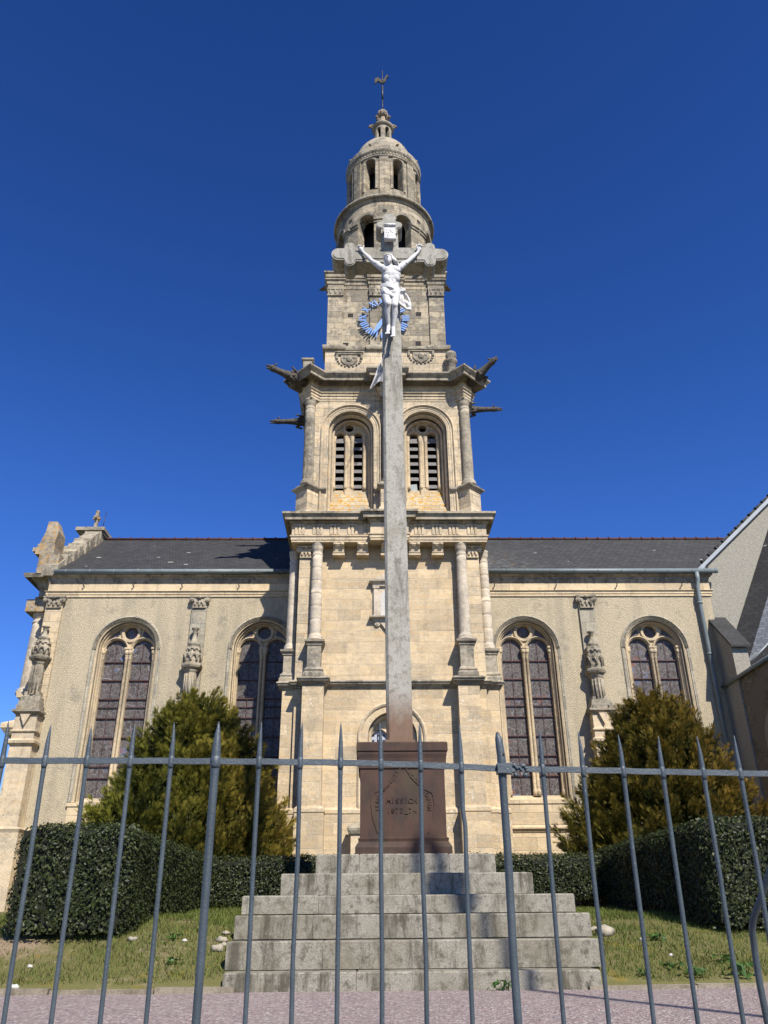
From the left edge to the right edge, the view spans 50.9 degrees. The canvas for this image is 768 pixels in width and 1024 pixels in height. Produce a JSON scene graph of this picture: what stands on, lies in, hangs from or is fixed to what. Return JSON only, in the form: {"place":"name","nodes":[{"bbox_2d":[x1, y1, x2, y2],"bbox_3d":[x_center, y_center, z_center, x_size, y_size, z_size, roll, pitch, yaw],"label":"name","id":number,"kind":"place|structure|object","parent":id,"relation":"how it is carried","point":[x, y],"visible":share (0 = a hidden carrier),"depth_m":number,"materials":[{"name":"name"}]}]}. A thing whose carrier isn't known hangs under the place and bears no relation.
{"place":"outdoors","nodes":[
{"label":"outdoors","id":0,"kind":"place"},
{"bbox_2d":[0,987,767,1023],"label":"gravel yard","id":1,"kind":"structure","parent":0,"point":[715,1006],"depth_m":7.51,"materials":[{"name":"grey gravel"}]},
{"bbox_2d":[0,983,767,995],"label":"kerb","id":2,"kind":"structure","parent":1,"relation":"on","point":[156,990],"depth_m":9.12,"materials":[{"name":"stone"}]},
{"bbox_2d":[11,984,18,988],"bbox_3d":[-4.236,5.442,9.239,0.106,0.064,0.082,14,-30,-27],"label":"stone","id":3,"kind":"object","parent":2,"relation":"on","point":[15,986],"visible":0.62,"depth_m":9.22,"materials":[{"name":"white stone"}]},
{"bbox_2d":[491,980,510,990],"bbox_3d":[1.334,5.380,9.146,0.288,0.146,0.237,-9,-28,16],"label":"weed","id":4,"kind":"object","parent":1,"relation":"on","point":[495,983],"visible":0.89,"depth_m":9.15,"materials":[{"name":"green plant"}]},
{"bbox_2d":[0,906,767,989],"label":"lawn bank","id":5,"kind":"structure","parent":0,"point":[45,950],"depth_m":10.10,"materials":[{"name":"green plant"}]},
{"bbox_2d":[127,936,137,941],"bbox_3d":[-3.324,5.646,10.651,0.110,0.076,0.094,-21,-33,35],"label":"stone","id":6,"kind":"object","parent":5,"relation":"on","point":[132,938],"visible":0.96,"depth_m":10.63,"materials":[{"name":"stone"}]},
{"bbox_2d":[161,932,182,940],"bbox_3d":[-2.772,5.589,10.606,0.266,0.112,0.217,14,-30,-27],"label":"weed","id":7,"kind":"object","parent":5,"relation":"on","point":[173,936],"visible":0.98,"depth_m":10.59,"materials":[{"name":"green plant"}]},
{"bbox_2d":[164,956,182,964],"bbox_3d":[-2.598,5.493,9.878,0.285,0.118,0.184,0,-27,-1],"label":"weed","id":8,"kind":"object","parent":5,"relation":"on","point":[170,959],"visible":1,"depth_m":9.87,"materials":[{"name":"green plant"}]},
{"bbox_2d":[1,820,354,935],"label":"hedge","id":9,"kind":"object","parent":5,"relation":"on","point":[93,883],"visible":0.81,"depth_m":11.23,"materials":[{"name":"green plant"}]},
{"bbox_2d":[63,685,303,908],"bbox_3d":[-4.936,7.167,20.433,6.088,5.774,6.122,0,-27,-1],"label":"conifer","id":10,"kind":"object","parent":5,"relation":"on","point":[194,718],"visible":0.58,"depth_m":19.20,"materials":[{"name":"green plant"}]},
{"bbox_2d":[211,944,222,951],"bbox_3d":[-2.134,5.596,10.338,0.160,0.112,0.141,0,-27,-1],"label":"stone","id":11,"kind":"object","parent":5,"relation":"on","point":[218,947],"visible":0.98,"depth_m":10.29,"materials":[{"name":"stone"}]},
{"bbox_2d":[215,936,227,942],"bbox_3d":[-2.144,5.649,10.647,0.134,0.093,0.112,21,-34,-36],"label":"stone","id":12,"kind":"object","parent":5,"relation":"on","point":[221,939],"visible":0.86,"depth_m":10.62,"materials":[{"name":"stone"}]},
{"bbox_2d":[221,930,230,935],"bbox_3d":[-2.138,5.691,10.894,0.099,0.070,0.085,22,-34,-37],"label":"stone","id":13,"kind":"object","parent":5,"relation":"on","point":[227,932],"visible":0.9,"depth_m":10.88,"materials":[{"name":"stone"}]},
{"bbox_2d":[347,822,359,853],"bbox_3d":[-0.755,9.280,21.046,0.440,2.224,0.440,0,-27,-1],"label":"stone post","id":14,"kind":"object","parent":5,"relation":"on","point":[353,829],"visible":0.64,"depth_m":21.26,"materials":[{"name":"stone"}]},
{"bbox_2d":[0,70,767,911],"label":"church","id":15,"kind":"structure","parent":5,"relation":"on","point":[522,644],"depth_m":26.79,"materials":[{"name":"stone"}]},
{"bbox_2d":[84,627,154,797],"bbox_3d":[-8.531,6.441,26.156,1.911,5.907,0.266,0,-27,-1],"label":"stained window","id":16,"kind":"structure","parent":15,"relation":"in","point":[121,702],"depth_m":26.39,"materials":[{"name":"glass"}]},
{"bbox_2d":[234,627,285,796],"bbox_3d":[-4.036,6.440,26.232,1.911,5.907,0.266,0,-27,-1],"label":"stained window","id":17,"kind":"structure","parent":15,"relation":"in","point":[257,698],"depth_m":26.67,"materials":[{"name":"glass"}]},
{"bbox_2d":[332,424,367,494],"bbox_3d":[-1.209,-1.846,28.028,1.304,3.216,0.381,0,-27,-1],"label":"belfry window","id":18,"kind":"structure","parent":15,"relation":"in","point":[349,438],"depth_m":27.89,"materials":[{"name":"stone"}]},
{"bbox_2d":[370,355,382,387],"bbox_3d":[-0.207,-4.893,27.504,0.562,1.846,0.340,0,-27,-1],"label":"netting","id":19,"kind":"object","parent":15,"relation":"attached to","point":[379,373],"visible":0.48,"depth_m":27.38,"materials":[{"name":"white"}]},
{"bbox_2d":[371,719,385,741],"bbox_3d":[0.246,8.093,22.571,1.412,4.898,0.170,0,-27,-1],"label":"pointed window","id":20,"kind":"structure","parent":15,"relation":"in","point":[375,734],"depth_m":23.42,"materials":[{"name":"glass"}]},
{"bbox_2d":[404,424,441,495],"bbox_3d":[1.360,-1.847,28.071,1.304,3.216,0.381,0,-27,-1],"label":"belfry window","id":21,"kind":"structure","parent":15,"relation":"in","point":[422,439],"depth_m":27.92,"materials":[{"name":"stone"}]},
{"bbox_2d":[499,626,564,796],"bbox_3d":[4.768,6.438,26.379,1.911,5.907,0.266,0,-27,-1],"label":"stained window","id":22,"kind":"structure","parent":15,"relation":"in","point":[525,655],"depth_m":26.45,"materials":[{"name":"glass"}]},
{"bbox_2d":[627,626,686,705],"bbox_3d":[9.113,6.437,26.451,1.911,5.907,0.266,0,-27,-1],"label":"stained window","id":23,"kind":"structure","parent":15,"relation":"in","point":[653,654],"depth_m":27.22,"materials":[{"name":"glass"}]},
{"bbox_2d":[222,853,601,992],"bbox_3d":[0.326,6.230,12.347,4.536,1.712,6.354,0,-27,-1],"label":"stepped base","id":24,"kind":"object","parent":5,"relation":"on","point":[360,939],"visible":0.88,"depth_m":10.18,"materials":[{"name":"stone"}]},
{"bbox_2d":[331,214,452,855],"bbox_3d":[0.168,-0.624,15.516,2.566,13.409,1.438,0,-27,-1],"label":"wayside cross","id":25,"kind":"object","parent":24,"relation":"on","point":[401,833],"visible":0.85,"depth_m":13.65,"materials":[{"name":"stone"}]},
{"bbox_2d":[357,244,422,336],"bbox_3d":[0.135,-4.739,17.017,1.456,2.734,0.382,0,-27,-1],"label":"statue","id":26,"kind":"object","parent":25,"relation":"attached to","point":[392,291],"visible":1,"depth_m":16.98,"materials":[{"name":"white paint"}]},
{"bbox_2d":[594,924,614,936],"bbox_3d":[2.987,5.669,10.890,0.226,0.187,0.239,-20,-33,34],"label":"stone","id":27,"kind":"object","parent":5,"relation":"on","point":[607,930],"visible":0.66,"depth_m":10.84,"materials":[{"name":"stone"}]},
{"bbox_2d":[461,811,767,928],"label":"hedge","id":28,"kind":"object","parent":5,"relation":"on","point":[701,895],"visible":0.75,"depth_m":12.35,"materials":[{"name":"green plant"}]},
{"bbox_2d":[631,968,650,974],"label":"weed","id":29,"kind":"object","parent":5,"relation":"on","point":[641,972],"visible":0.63,"depth_m":9.58,"materials":[{"name":"green plant"}]},
{"bbox_2d":[544,683,767,906],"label":"conifer","id":30,"kind":"object","parent":5,"relation":"on","point":[643,724],"visible":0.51,"depth_m":19.78,"materials":[{"name":"green plant"}]},
{"bbox_2d":[646,932,680,941],"bbox_3d":[3.683,5.634,10.687,0.475,0.129,0.228,0,-27,-1],"label":"weed","id":31,"kind":"object","parent":5,"relation":"on","point":[655,936],"visible":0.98,"depth_m":10.65,"materials":[{"name":"green plant"}]},
{"bbox_2d":[659,958,685,969],"bbox_3d":[3.535,5.509,9.833,0.391,0.148,0.220,0,-27,-1],"label":"weed","id":32,"kind":"object","parent":5,"relation":"on","point":[675,964],"visible":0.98,"depth_m":9.80,"materials":[{"name":"green plant"}]},
{"bbox_2d":[685,966,705,976],"bbox_3d":[3.685,5.466,9.590,0.312,0.126,0.323,-18,-32,31],"label":"weed","id":33,"kind":"object","parent":5,"relation":"on","point":[697,971],"visible":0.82,"depth_m":9.57,"materials":[{"name":"green plant"}]},
{"bbox_2d":[708,954,737,962],"bbox_3d":[4.184,5.494,9.900,0.390,0.133,0.154,0,-27,-1],"label":"weed","id":34,"kind":"object","parent":5,"relation":"on","point":[726,957],"visible":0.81,"depth_m":9.90,"materials":[{"name":"green plant"}]},
{"bbox_2d":[721,961,761,980],"bbox_3d":[4.175,5.396,9.488,0.364,0.203,0.469,19,-32,-33],"label":"weed","id":35,"kind":"object","parent":5,"relation":"on","point":[740,966],"visible":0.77,"depth_m":9.46,"materials":[{"name":"green plant"}]},
{"bbox_2d":[0,0,767,791],"label":"sky","id":36,"kind":"structure","parent":0,"point":[594,182],"materials":[{"name":"blue"}]},
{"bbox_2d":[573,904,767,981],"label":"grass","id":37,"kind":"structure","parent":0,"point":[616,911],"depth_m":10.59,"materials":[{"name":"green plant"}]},
{"label":"street","id":38,"kind":"structure","parent":0,"visible":0},
{"bbox_3d":[-0.029,2.150,1.751,28.000,0.950,0.420,0,-27,-1],"label":"retaining wall","id":39,"kind":"object","parent":38,"relation":"on","visible":0},
{"bbox_2d":[0,721,767,1023],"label":"railing","id":40,"kind":"object","parent":39,"relation":"on","point":[502,768],"visible":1,"depth_m":2.34,"materials":[{"name":"grey metal"}]}
]}

